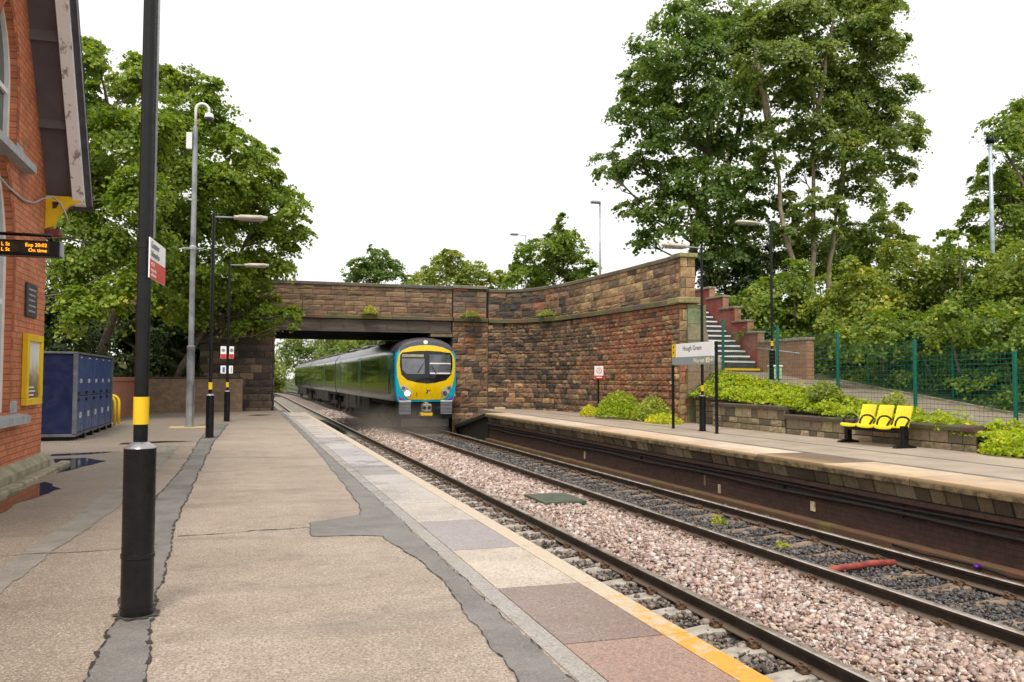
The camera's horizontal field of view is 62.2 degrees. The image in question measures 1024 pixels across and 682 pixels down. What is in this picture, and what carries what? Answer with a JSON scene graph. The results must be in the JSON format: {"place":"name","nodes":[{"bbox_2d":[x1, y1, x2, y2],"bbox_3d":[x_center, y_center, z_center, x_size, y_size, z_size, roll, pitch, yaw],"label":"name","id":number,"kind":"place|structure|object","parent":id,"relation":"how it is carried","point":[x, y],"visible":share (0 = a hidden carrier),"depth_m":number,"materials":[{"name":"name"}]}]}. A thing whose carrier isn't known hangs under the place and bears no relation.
{"place":"outdoors","nodes":[
{"label":"outdoors","id":0,"kind":"place"},
{"bbox_2d":[0,0,93,487],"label":"station building","id":1,"kind":"structure","parent":0,"point":[44,145],"depth_m":10.92,"materials":[{"name":"orange brick"}]},
{"bbox_2d":[0,180,5,412],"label":"window","id":2,"kind":"structure","parent":1,"relation":"in","point":[2,212],"depth_m":10.16,"materials":[{"name":"white paint"}]},
{"bbox_2d":[0,7,9,137],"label":"window","id":3,"kind":"structure","parent":1,"relation":"in","point":[4,44],"depth_m":10.20,"materials":[{"name":"white paint"}]},
{"bbox_2d":[24,282,37,317],"bbox_3d":[-6.301,-0.529,11.133,0.030,0.430,0.560,1,-3,-17],"label":"wall plaque","id":4,"kind":"object","parent":1,"relation":"attached to","point":[31,291],"depth_m":11.06,"materials":[{"name":"metal"}]},
{"bbox_2d":[0,232,63,258],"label":"departure board","id":5,"kind":"object","parent":1,"relation":"attached to","point":[51,248],"visible":1,"depth_m":8.98,"materials":[{"name":"black paint"}]},
{"bbox_2d":[21,333,43,405],"bbox_3d":[-6.311,0.379,11.186,0.072,0.920,0.860,1,-3,-17],"label":"poster case","id":6,"kind":"object","parent":1,"relation":"attached to","point":[32,369],"visible":1,"depth_m":11.12,"materials":[{"name":"yellow paint"}]},
{"bbox_2d":[41,351,113,440],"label":"locker bank","id":7,"kind":"structure","parent":0,"point":[77,397],"depth_m":16.64,"materials":[{"name":"blue paint"}]},
{"bbox_2d":[84,356,92,394],"bbox_3d":[-8.990,0.733,18.026,0.070,0.805,0.894,1,-3,-17],"label":"door","id":8,"kind":"structure","parent":7,"relation":"in","point":[88,362],"depth_m":17.97,"materials":[{"name":"blue paint"}]},
{"bbox_2d":[44,307,199,376],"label":"road bank","id":9,"kind":"structure","parent":0,"point":[178,359],"depth_m":32.93,"materials":[{"name":"green plant"}]},
{"bbox_2d":[44,260,227,376],"bbox_3d":[-14.265,-0.578,32.165,7.994,5.144,3.973,1,-3,-17],"label":"bush","id":10,"kind":"object","parent":9,"relation":"on","point":[181,334],"visible":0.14,"depth_m":31.79,"materials":[{"name":"green plant"}]},
{"bbox_2d":[285,380,298,389],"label":"bank","id":11,"kind":"structure","parent":0,"point":[293,385],"depth_m":212.34,"materials":[{"name":"plant"}]},
{"bbox_2d":[416,248,498,288],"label":"tree","id":12,"kind":"object","parent":11,"relation":"on","point":[463,273],"visible":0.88,"depth_m":57.74,"materials":[{"name":"green plant"}]},
{"bbox_2d":[0,410,601,681],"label":"platform","id":13,"kind":"structure","parent":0,"point":[282,602],"depth_m":5.12,"materials":[{"name":"beige concrete"}]},
{"bbox_2d":[0,482,60,512],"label":"puddle","id":14,"kind":"object","parent":13,"relation":"on","point":[30,492],"visible":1,"depth_m":8.98,"materials":[{"name":"brown liquid"}]},
{"bbox_2d":[0,460,70,498],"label":"drain kerb","id":15,"kind":"structure","parent":13,"relation":"on","point":[20,483],"depth_m":10.09,"materials":[{"name":"stone"}]},
{"bbox_2d":[54,458,103,472],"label":"puddle","id":16,"kind":"object","parent":13,"relation":"on","point":[77,463],"visible":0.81,"depth_m":12.36,"materials":[{"name":"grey liquid"}]},
{"bbox_2d":[0,444,180,593],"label":"side trench repair","id":17,"kind":"structure","parent":13,"relation":"on","point":[26,561],"depth_m":6.84,"materials":[{"name":"grey concrete"}]},
{"bbox_2d":[112,377,134,420],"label":"red brick wall","id":18,"kind":"structure","parent":13,"relation":"on","point":[123,389],"depth_m":26.38,"materials":[{"name":"red brick"}]},
{"bbox_2d":[119,0,159,617],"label":"lamp post","id":19,"kind":"object","parent":13,"relation":"on","point":[137,555],"visible":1,"depth_m":4.48,"materials":[{"name":"black metal"}]},
{"bbox_2d":[136,237,165,285],"bbox_3d":[-1.989,-0.434,4.673,0.085,0.213,0.430,1,-3,-12],"label":"post notice","id":20,"kind":"object","parent":19,"relation":"attached to","point":[155,271],"visible":1,"depth_m":4.61,"materials":[{"name":"white paint"}]},
{"bbox_2d":[86,424,227,681],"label":"post trench repair","id":21,"kind":"structure","parent":13,"relation":"on","point":[124,653],"depth_m":4.33,"materials":[{"name":"concrete"}]},
{"bbox_2d":[83,425,227,681],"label":"pavement crack","id":22,"kind":"object","parent":21,"relation":"on","point":[97,652],"visible":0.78,"depth_m":4.62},
{"bbox_2d":[149,377,242,412],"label":"tan brick wall","id":23,"kind":"structure","parent":13,"relation":"on","point":[167,394],"depth_m":30.42,"materials":[{"name":"brick"}]},
{"bbox_2d":[179,102,213,426],"bbox_3d":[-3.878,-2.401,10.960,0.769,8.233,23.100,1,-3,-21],"label":"camera pole","id":24,"kind":"object","parent":13,"relation":"on","point":[190,371],"visible":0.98,"depth_m":21.31,"materials":[{"name":"grey metal"}]},
{"bbox_2d":[205,213,267,437],"bbox_3d":[-5.773,-0.333,17.818,1.164,4.690,0.240,1,-3,-17],"label":"lamp post","id":25,"kind":"object","parent":13,"relation":"on","point":[209,430],"visible":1,"depth_m":17.64,"materials":[{"name":"black metal"}]},
{"bbox_2d":[224,262,268,421],"bbox_3d":[-7.615,0.019,24.358,1.164,4.549,0.240,1,-3,-17],"label":"lamp post","id":26,"kind":"object","parent":13,"relation":"on","point":[227,391],"visible":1,"depth_m":24.19,"materials":[{"name":"black metal"}]},
{"bbox_2d":[279,412,574,681],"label":"trench repair","id":27,"kind":"structure","parent":13,"relation":"on","point":[526,659],"depth_m":5.48,"materials":[{"name":"concrete"}]},
{"bbox_2d":[283,412,774,681],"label":"platform coping","id":28,"kind":"object","parent":13,"relation":"on","point":[606,633],"visible":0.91,"depth_m":4.90,"materials":[{"name":"beige concrete"}]},
{"bbox_2d":[45,0,1023,378],"label":"sky","id":29,"kind":"structure","parent":0,"point":[414,130],"materials":[{"name":"white"}]},
{"bbox_2d":[280,379,828,415],"bbox_3d":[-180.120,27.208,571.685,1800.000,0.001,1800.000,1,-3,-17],"label":"ground","id":30,"kind":"structure","parent":0,"point":[798,412],"depth_m":69.54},
{"bbox_2d":[273,355,294,392],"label":"tree","id":31,"kind":"object","parent":30,"relation":"on","point":[279,384],"visible":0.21,"depth_m":131.42,"materials":[{"name":"green plant"}]},
{"bbox_2d":[275,339,331,390],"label":"tree","id":32,"kind":"object","parent":30,"relation":"on","point":[299,349],"visible":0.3,"depth_m":119.45,"materials":[{"name":"green plant"}]},
{"bbox_2d":[340,244,408,344],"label":"tree","id":33,"kind":"object","parent":30,"relation":"on","point":[375,269],"visible":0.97,"depth_m":61.83,"materials":[{"name":"green plant"}]},
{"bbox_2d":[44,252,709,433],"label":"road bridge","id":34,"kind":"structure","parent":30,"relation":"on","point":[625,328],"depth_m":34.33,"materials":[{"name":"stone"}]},
{"bbox_2d":[501,212,602,288],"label":"tree","id":35,"kind":"object","parent":30,"relation":"on","point":[562,245],"visible":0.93,"depth_m":47.53,"materials":[{"name":"green plant"}]},
{"bbox_2d":[273,390,1022,681],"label":"track bed","id":36,"kind":"object","parent":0,"point":[732,636],"visible":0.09,"depth_m":10.15,"materials":[{"name":"grey gravel"}]},
{"bbox_2d":[274,397,442,436],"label":"distant sleepers","id":37,"kind":"object","parent":36,"relation":"on","point":[290,406],"visible":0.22,"depth_m":56.95,"materials":[{"name":"concrete"}]},
{"bbox_2d":[454,413,488,439],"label":"platform ramp","id":38,"kind":"structure","parent":36,"relation":"on","point":[477,427],"depth_m":33.11,"materials":[{"name":"grey concrete"}]},
{"bbox_2d":[274,393,881,681],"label":"rail","id":39,"kind":"object","parent":36,"relation":"on","point":[825,668],"visible":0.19,"depth_m":8.82,"materials":[{"name":"metal"}]},
{"bbox_2d":[349,437,824,681],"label":"brown ballast","id":40,"kind":"structure","parent":36,"relation":"on","point":[770,662],"depth_m":9.47,"materials":[{"name":"gravel"}]},
{"bbox_2d":[279,391,1023,651],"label":"rail","id":41,"kind":"object","parent":36,"relation":"on","point":[984,629],"visible":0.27,"depth_m":10.11,"materials":[{"name":"metal"}]},
{"bbox_2d":[282,390,1023,600],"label":"rail","id":42,"kind":"object","parent":36,"relation":"on","point":[986,582],"visible":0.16,"depth_m":12.37,"materials":[{"name":"metal"}]},
{"bbox_2d":[295,338,455,426],"bbox_3d":[-14.105,3.158,68.409,2.721,3.936,70.885,1,-3,-17],"label":"passenger train","id":43,"kind":"object","parent":42,"relation":"on","point":[410,382],"visible":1,"depth_m":35.72,"materials":[{"name":"teal metal"}]},
{"bbox_2d":[316,409,1023,681],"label":"pink ballast","id":44,"kind":"structure","parent":36,"relation":"on","point":[922,648],"depth_m":9.11,"materials":[{"name":"gravel"}]},
{"bbox_2d":[525,493,585,506],"bbox_3d":[0.798,2.989,15.810,0.820,0.165,1.100,1,-3,-17],"label":"trough cover","id":45,"kind":"object","parent":44,"relation":"on","point":[556,499],"visible":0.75,"depth_m":15.63,"materials":[{"name":"concrete"}]},
{"bbox_2d":[652,600,696,617],"bbox_3d":[1.092,2.770,8.399,2.500,0.300,0.290,1,-3,-17],"label":"railway sleeper","id":46,"kind":"object","parent":36,"relation":"on","point":[679,607],"visible":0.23,"depth_m":8.54,"materials":[{"name":"concrete"}]},
{"bbox_2d":[424,435,1023,631],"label":"grey ballast","id":47,"kind":"structure","parent":36,"relation":"on","point":[998,613],"depth_m":11.72,"materials":[{"name":"gravel"}]},
{"bbox_2d":[827,559,896,571],"bbox_3d":[4.250,2.768,10.444,1.231,0.104,0.090,1,-3,-24],"label":"drain pipe","id":48,"kind":"object","parent":47,"relation":"on","point":[864,564],"visible":0.77,"depth_m":10.44,"materials":[{"name":"plastic"}]},
{"bbox_2d":[892,544,1023,581],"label":"loose cable","id":49,"kind":"object","parent":47,"relation":"on","point":[970,564],"visible":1,"depth_m":10.49,"materials":[{"name":"black paint"}]},
{"bbox_2d":[684,617,763,635],"bbox_3d":[1.307,2.752,7.786,2.500,0.300,0.290,1,-3,-19],"label":"railway sleeper","id":50,"kind":"object","parent":36,"relation":"on","point":[714,626],"visible":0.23,"depth_m":7.94,"materials":[{"name":"concrete"}]},
{"bbox_2d":[487,422,1023,570],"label":"platform wall","id":51,"kind":"structure","parent":36,"relation":"on","point":[992,549],"depth_m":13.28,"materials":[{"name":"brick"}]},
{"bbox_2d":[485,438,1023,583],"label":"wall footing","id":52,"kind":"object","parent":51,"relation":"attached to","point":[875,539],"depth_m":13.51,"materials":[{"name":"brown concrete"}]},
{"bbox_2d":[488,417,1023,518],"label":"corbel course","id":53,"kind":"object","parent":51,"relation":"on","point":[1004,508],"visible":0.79,"depth_m":13.24,"materials":[{"name":"stone"}]},
{"bbox_2d":[485,413,1023,503],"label":"platform coping","id":54,"kind":"object","parent":53,"relation":"on","point":[1012,491],"visible":1,"depth_m":13.46,"materials":[{"name":"beige concrete"}]},
{"bbox_2d":[488,425,1023,542],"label":"trunk cables","id":55,"kind":"object","parent":51,"relation":"attached to","point":[902,513],"visible":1,"depth_m":13.29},
{"bbox_2d":[721,637,804,657],"bbox_3d":[1.489,2.721,7.162,2.500,0.300,0.290,1,-3,-18],"label":"railway sleeper","id":56,"kind":"object","parent":36,"relation":"on","point":[753,647],"visible":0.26,"depth_m":7.32,"materials":[{"name":"concrete"}]},
{"bbox_2d":[764,661,867,681],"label":"railway sleeper","id":57,"kind":"object","parent":36,"relation":"on","point":[799,673],"visible":0.41,"depth_m":6.68,"materials":[{"name":"concrete"}]},
{"bbox_2d":[792,565,936,583],"bbox_3d":[4.308,2.868,10.101,2.500,0.300,0.290,1,-3,-16],"label":"railway sleeper","id":58,"kind":"object","parent":36,"relation":"on","point":[909,574],"visible":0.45,"depth_m":10.18,"materials":[{"name":"concrete"}]},
{"bbox_2d":[842,577,981,597],"bbox_3d":[4.475,2.838,9.473,2.500,0.300,0.290,1,-3,-17],"label":"railway sleeper","id":59,"kind":"object","parent":36,"relation":"on","point":[956,583],"visible":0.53,"depth_m":9.57,"materials":[{"name":"concrete"}]},
{"bbox_2d":[885,591,1023,613],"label":"railway sleeper","id":60,"kind":"object","parent":36,"relation":"on","point":[1008,597],"visible":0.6,"depth_m":8.97,"materials":[{"name":"concrete"}]},
{"bbox_2d":[478,409,1023,481],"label":"platform","id":61,"kind":"structure","parent":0,"point":[995,460],"depth_m":16.47,"materials":[{"name":"beige concrete"}]},
{"bbox_2d":[594,390,645,418],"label":"weed clump","id":62,"kind":"object","parent":61,"relation":"on","point":[626,407],"visible":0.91,"depth_m":27.49,"materials":[{"name":"green plant"}]},
{"bbox_2d":[631,395,671,420],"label":"weed clump","id":63,"kind":"object","parent":61,"relation":"on","point":[642,413],"visible":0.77,"depth_m":25.90,"materials":[{"name":"green plant"}]},
{"bbox_2d":[644,412,683,423],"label":"weed clump","id":64,"kind":"object","parent":61,"relation":"on","point":[657,418],"visible":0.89,"depth_m":24.70,"materials":[{"name":"yellow plant"}]},
{"bbox_2d":[661,243,705,430],"bbox_3d":[4.300,-0.097,21.191,1.164,4.690,0.240,1,-3,-17],"label":"lamp post","id":65,"kind":"object","parent":61,"relation":"on","point":[702,411],"visible":1,"depth_m":21.24,"materials":[{"name":"black metal"}]},
{"bbox_2d":[671,341,718,433],"bbox_3d":[4.554,1.146,21.333,0.086,2.220,2.220,1,-3,-17],"label":"station name sign","id":66,"kind":"object","parent":61,"relation":"on","point":[684,353],"visible":1,"depth_m":21.19,"materials":[{"name":"white metal"}]},
{"bbox_2d":[694,388,766,423],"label":"retaining wall","id":67,"kind":"structure","parent":61,"relation":"on","point":[709,414],"depth_m":24.59,"materials":[{"name":"stone"}]},
{"bbox_2d":[711,402,795,433],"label":"retaining wall","id":68,"kind":"structure","parent":61,"relation":"on","point":[759,417],"depth_m":21.63,"materials":[{"name":"stone"}]},
{"bbox_2d":[513,413,1023,481],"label":"platform joint","id":69,"kind":"object","parent":61,"relation":"on","point":[813,453],"visible":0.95,"depth_m":14.51,"materials":[{"name":"concrete"}]},
{"bbox_2d":[685,369,1023,454],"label":"planted cover","id":70,"kind":"object","parent":61,"relation":"on","point":[793,398],"visible":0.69,"depth_m":20.05,"materials":[{"name":"green plant"}]},
{"bbox_2d":[804,380,844,400],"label":"weed clump","id":71,"kind":"object","parent":70,"relation":"on","point":[820,392],"visible":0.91,"depth_m":19.90,"materials":[{"name":"green plant"}]},
{"bbox_2d":[876,391,917,415],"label":"weed clump","id":72,"kind":"object","parent":70,"relation":"on","point":[896,401],"visible":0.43,"depth_m":17.70,"materials":[{"name":"plant"}]},
{"bbox_2d":[837,404,916,448],"bbox_3d":[7.264,1.676,16.938,0.607,0.795,1.690,1,-3,-17],"label":"platform bench","id":73,"kind":"object","parent":61,"relation":"on","point":[900,424],"visible":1,"depth_m":16.87,"materials":[{"name":"yellow metal"}]},
{"bbox_2d":[784,414,989,452],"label":"retaining wall","id":74,"kind":"structure","parent":61,"relation":"on","point":[925,435],"depth_m":16.92,"materials":[{"name":"stone"}]},
{"bbox_2d":[977,426,1023,457],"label":"weed clump","id":75,"kind":"object","parent":61,"relation":"on","point":[1007,438],"visible":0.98,"depth_m":14.53,"materials":[{"name":"green plant"}]},
{"bbox_2d":[729,289,1023,413],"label":"bank","id":76,"kind":"structure","parent":0,"point":[958,398],"depth_m":22.24,"materials":[{"name":"green plant"}]},
{"bbox_2d":[586,0,783,284],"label":"maple tree","id":77,"kind":"object","parent":76,"relation":"on","point":[712,32],"visible":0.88,"depth_m":31.99,"materials":[{"name":"green plant"}]},
{"bbox_2d":[695,241,789,299],"bbox_3d":[8.886,-2.152,33.076,4.681,3.802,3.533,1,-3,-17],"label":"bush","id":78,"kind":"object","parent":76,"relation":"on","point":[719,277],"visible":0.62,"depth_m":32.34,"materials":[{"name":"green plant"}]},
{"bbox_2d":[720,0,830,270],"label":"poplar tree","id":79,"kind":"object","parent":76,"relation":"on","point":[781,20],"visible":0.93,"depth_m":30.86,"materials":[{"name":"green plant"}]},
{"bbox_2d":[735,257,831,341],"bbox_3d":[8.825,-1.029,27.282,3.732,3.121,2.498,-1,-3,17],"label":"bush","id":80,"kind":"object","parent":76,"relation":"on","point":[790,283],"visible":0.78,"depth_m":26.79,"materials":[{"name":"green plant"}]},
{"bbox_2d":[759,212,896,295],"bbox_3d":[12.695,-3.439,34.224,5.954,3.900,3.444,1,-3,-17],"label":"bush","id":81,"kind":"object","parent":76,"relation":"on","point":[803,250],"visible":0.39,"depth_m":33.67,"materials":[{"name":"green plant"}]},
{"bbox_2d":[770,0,903,297],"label":"poplar tree","id":82,"kind":"object","parent":76,"relation":"on","point":[830,99],"visible":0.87,"depth_m":31.08,"materials":[{"name":"green plant"}]},
{"bbox_2d":[793,254,916,362],"bbox_3d":[9.791,-0.731,24.223,2.759,3.389,3.262,1,-3,-17],"label":"bush","id":83,"kind":"object","parent":76,"relation":"on","point":[837,299],"visible":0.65,"depth_m":24.01,"materials":[{"name":"green plant"}]},
{"bbox_2d":[715,278,1023,392],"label":"bank cover","id":84,"kind":"object","parent":76,"relation":"on","point":[733,301],"visible":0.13,"depth_m":25.14,"materials":[{"name":"green plant"}]},
{"bbox_2d":[818,0,932,287],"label":"poplar tree","id":85,"kind":"object","parent":76,"relation":"on","point":[883,134],"visible":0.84,"depth_m":31.50,"materials":[{"name":"green plant"}]},
{"bbox_2d":[818,308,940,371],"bbox_3d":[10.034,0.191,22.398,4.328,2.115,2.205,1,-3,-17],"label":"bush","id":86,"kind":"object","parent":76,"relation":"on","point":[875,334],"visible":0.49,"depth_m":21.84,"materials":[{"name":"green plant"}]},
{"bbox_2d":[842,201,935,274],"bbox_3d":[15.483,-3.162,35.253,3.362,5.498,3.479,2,-3,-39],"label":"tree","id":87,"kind":"object","parent":76,"relation":"on","point":[890,229],"visible":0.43,"depth_m":35.00,"materials":[{"name":"green plant"}]},
{"bbox_2d":[857,238,973,319],"bbox_3d":[11.884,-1.107,24.576,3.754,3.789,2.867,1,-3,-17],"label":"bush","id":88,"kind":"object","parent":76,"relation":"on","point":[920,288],"visible":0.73,"depth_m":24.27,"materials":[{"name":"green plant"}]},
{"bbox_2d":[839,306,1023,415],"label":"hedge","id":89,"kind":"object","parent":76,"relation":"on","point":[1017,337],"visible":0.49,"depth_m":20.39,"materials":[{"name":"green plant"}]},
{"bbox_2d":[867,325,1023,408],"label":"fence","id":90,"kind":"object","parent":76,"relation":"on","point":[953,392],"visible":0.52,"depth_m":20.22,"materials":[{"name":"green metal"}]},
{"bbox_2d":[916,299,1023,376],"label":"bush","id":91,"kind":"object","parent":76,"relation":"on","point":[950,320],"visible":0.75,"depth_m":20.02,"materials":[{"name":"green plant"}]},
{"bbox_2d":[929,228,1023,313],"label":"bush","id":92,"kind":"object","parent":76,"relation":"on","point":[978,254],"visible":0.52,"depth_m":23.75,"materials":[{"name":"green plant"}]},
{"bbox_2d":[952,95,1023,263],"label":"ash tree","id":93,"kind":"object","parent":76,"relation":"on","point":[1009,193],"visible":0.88,"depth_m":32.00,"materials":[{"name":"green plant"}]},
{"bbox_2d":[985,135,994,253],"bbox_3d":[15.985,-4.060,28.294,0.280,5.620,0.273,1,-3,-17],"label":"camera mast","id":94,"kind":"object","parent":76,"relation":"on","point":[990,140],"visible":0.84,"depth_m":28.29,"materials":[{"name":"grey metal"}]},
{"bbox_2d":[970,239,1023,326],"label":"bush","id":95,"kind":"object","parent":76,"relation":"on","point":[1008,272],"visible":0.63,"depth_m":22.04,"materials":[{"name":"green plant"}]},
{"bbox_2d":[740,372,1023,427],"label":"path","id":96,"kind":"structure","parent":0,"point":[849,389],"depth_m":19.94,"materials":[{"name":"grey concrete"}]},
{"bbox_2d":[695,286,764,367],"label":"stair wall","id":97,"kind":"structure","parent":96,"relation":"on","point":[718,309],"depth_m":27.48,"materials":[{"name":"red brick"}]},
{"bbox_2d":[706,312,760,373],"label":"staircase","id":98,"kind":"structure","parent":96,"relation":"on","point":[714,331],"depth_m":26.47,"materials":[{"name":"concrete"}]},
{"bbox_2d":[735,220,774,378],"bbox_3d":[6.746,-1.133,23.474,1.164,4.409,0.240,1,-3,-17],"label":"lamp post","id":99,"kind":"object","parent":96,"relation":"on","point":[771,350],"visible":0.86,"depth_m":23.56,"materials":[{"name":"black metal"}]},
{"bbox_2d":[758,337,814,378],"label":"brick wall","id":100,"kind":"structure","parent":96,"relation":"on","point":[791,361],"depth_m":24.44,"materials":[{"name":"brick"}]},
{"bbox_2d":[721,371,1023,416],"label":"path kerb","id":101,"kind":"structure","parent":96,"relation":"on","point":[936,399],"depth_m":20.48,"materials":[{"name":"concrete"}]},
{"bbox_2d":[721,320,1023,426],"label":"fence","id":102,"kind":"object","parent":101,"relation":"on","point":[915,398],"visible":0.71,"depth_m":18.60,"materials":[{"name":"green metal"}]},
{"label":"left bank","id":103,"kind":"structure","parent":0,"visible":0},
{"bbox_2d":[44,296,107,354],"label":"bush","id":104,"kind":"object","parent":103,"relation":"on","point":[53,344],"visible":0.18,"depth_m":26.33,"materials":[{"name":"green plant"}]},
{"bbox_2d":[45,36,192,350],"bbox_3d":[-12.188,-3.772,25.204,5.431,10.494,5.537,0,-3,-5],"label":"sycamore tree","id":105,"kind":"object","parent":103,"relation":"on","point":[105,245],"visible":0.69,"depth_m":24.80,"materials":[{"name":"green plant"}]},
{"bbox_2d":[56,320,206,376],"bbox_3d":[-13.945,0.584,30.459,5.481,2.831,2.776,3,-3,-42],"label":"bush","id":106,"kind":"object","parent":103,"relation":"on","point":[160,356],"visible":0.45,"depth_m":30.52,"materials":[{"name":"green plant"}]},
{"bbox_2d":[97,63,274,355],"bbox_3d":[-10.969,-4.217,29.005,5.930,11.311,5.097,-2,-3,42],"label":"sycamore tree","id":107,"kind":"object","parent":103,"relation":"on","point":[213,185],"visible":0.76,"depth_m":28.65,"materials":[{"name":"green plant"}]},
{"bbox_2d":[173,142,318,376],"bbox_3d":[-9.212,-2.674,30.540,5.543,9.172,4.003,-2,-4,44],"label":"sycamore tree","id":108,"kind":"object","parent":103,"relation":"on","point":[275,227],"visible":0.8,"depth_m":30.46,"materials":[{"name":"green plant"}]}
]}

